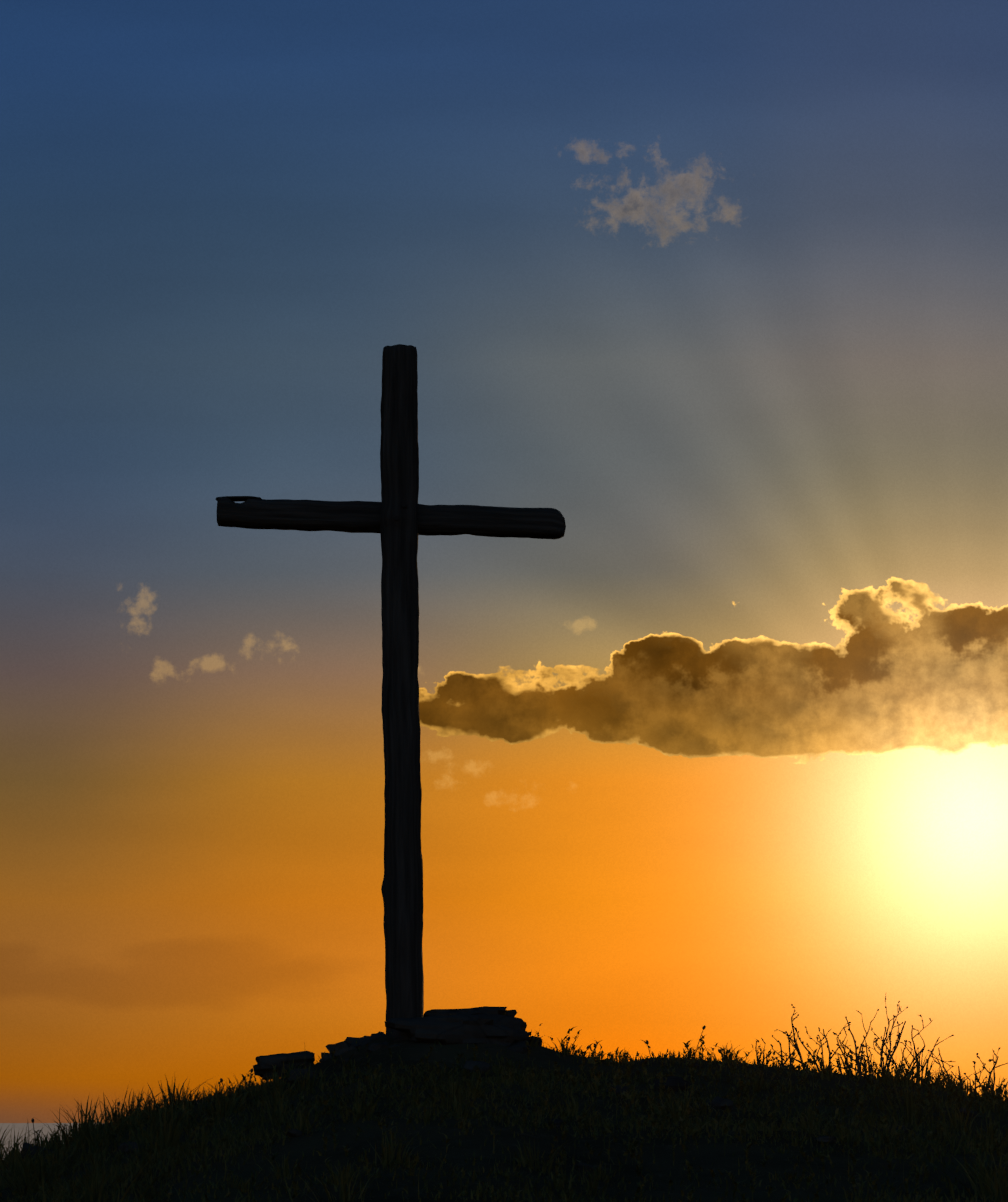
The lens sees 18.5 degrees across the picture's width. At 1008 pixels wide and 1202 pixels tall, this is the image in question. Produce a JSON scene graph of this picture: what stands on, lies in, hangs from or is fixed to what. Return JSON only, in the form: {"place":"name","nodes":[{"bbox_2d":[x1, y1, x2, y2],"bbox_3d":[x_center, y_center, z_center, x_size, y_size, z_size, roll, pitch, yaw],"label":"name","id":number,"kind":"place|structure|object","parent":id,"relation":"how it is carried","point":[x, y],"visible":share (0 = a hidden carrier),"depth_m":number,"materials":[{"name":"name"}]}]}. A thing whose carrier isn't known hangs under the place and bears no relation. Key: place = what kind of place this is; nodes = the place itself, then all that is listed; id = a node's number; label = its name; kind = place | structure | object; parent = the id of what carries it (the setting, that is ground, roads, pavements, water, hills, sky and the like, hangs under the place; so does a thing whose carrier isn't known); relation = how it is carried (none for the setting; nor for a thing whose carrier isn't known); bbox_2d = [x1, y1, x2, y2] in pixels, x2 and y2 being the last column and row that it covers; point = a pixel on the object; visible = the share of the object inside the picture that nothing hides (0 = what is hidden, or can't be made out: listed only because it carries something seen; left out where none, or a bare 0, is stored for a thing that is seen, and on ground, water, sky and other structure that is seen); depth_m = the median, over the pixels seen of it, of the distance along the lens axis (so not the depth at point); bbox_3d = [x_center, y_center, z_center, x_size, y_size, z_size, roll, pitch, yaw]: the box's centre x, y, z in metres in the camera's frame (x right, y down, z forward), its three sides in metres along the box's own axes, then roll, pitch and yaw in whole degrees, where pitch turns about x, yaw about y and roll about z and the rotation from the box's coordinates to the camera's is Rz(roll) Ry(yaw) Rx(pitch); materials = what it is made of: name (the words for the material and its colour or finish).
{"place":"outdoors","nodes":[
{"label":"outdoors","id":0,"kind":"place"},
{"bbox_2d":[0,1034,1007,1201],"bbox_3d":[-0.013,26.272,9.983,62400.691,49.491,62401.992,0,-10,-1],"label":"hill","id":1,"kind":"structure","parent":0,"point":[471,1144],"depth_m":13.06,"materials":[{"name":"plant"}]},
{"bbox_2d":[253,1051,314,1079],"bbox_3d":[-1.215,2.565,17.079,0.340,0.165,0.255,2,-10,-11],"label":"loose stone block","id":2,"kind":"object","parent":1,"relation":"on","point":[263,1067],"depth_m":16.98,"materials":[{"name":"grey stone"}]},
{"bbox_2d":[31,1025,794,1135],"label":"wildflower stems","id":3,"kind":"object","parent":1,"relation":"on","point":[568,1039],"visible":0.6,"depth_m":17.16,"materials":[{"name":"black plant"}]},
{"bbox_2d":[319,1006,542,1062],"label":"rocks","id":4,"kind":"object","parent":1,"relation":"on","point":[485,1025],"visible":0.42,"depth_m":16.76,"materials":[{"name":"grey stone"}]},
{"bbox_2d":[216,344,565,1033],"bbox_3d":[-0.639,0.736,17.566,2.019,4.474,0.267,-1,-9,-1],"label":"wooden cross","id":5,"kind":"object","parent":4,"relation":"on","point":[399,518],"visible":0.88,"depth_m":17.63,"materials":[{"name":"brown wood"}]},
{"bbox_2d":[0,1011,1007,1201],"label":"grass tufts","id":6,"kind":"object","parent":1,"relation":"on","point":[91,1134],"visible":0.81,"depth_m":14.06,"materials":[{"name":"plant"}]},
{"bbox_2d":[755,1038,799,1067],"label":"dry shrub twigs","id":7,"kind":"object","parent":1,"relation":"on","point":[757,1057],"visible":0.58,"depth_m":17.37,"materials":[{"name":"black plant"}]},
{"bbox_2d":[770,996,954,1083],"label":"dry shrub twigs","id":8,"kind":"object","parent":1,"relation":"on","point":[856,1060],"visible":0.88,"depth_m":17.17,"materials":[{"name":"brown plant"}]},
{"bbox_2d":[927,1047,1007,1098],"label":"dry shrub twigs","id":9,"kind":"object","parent":1,"relation":"on","point":[980,1072],"visible":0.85,"depth_m":16.94,"materials":[{"name":"black plant"}]},
{"bbox_2d":[0,0,1007,1122],"label":"sky","id":10,"kind":"structure","parent":0,"point":[718,289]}
]}

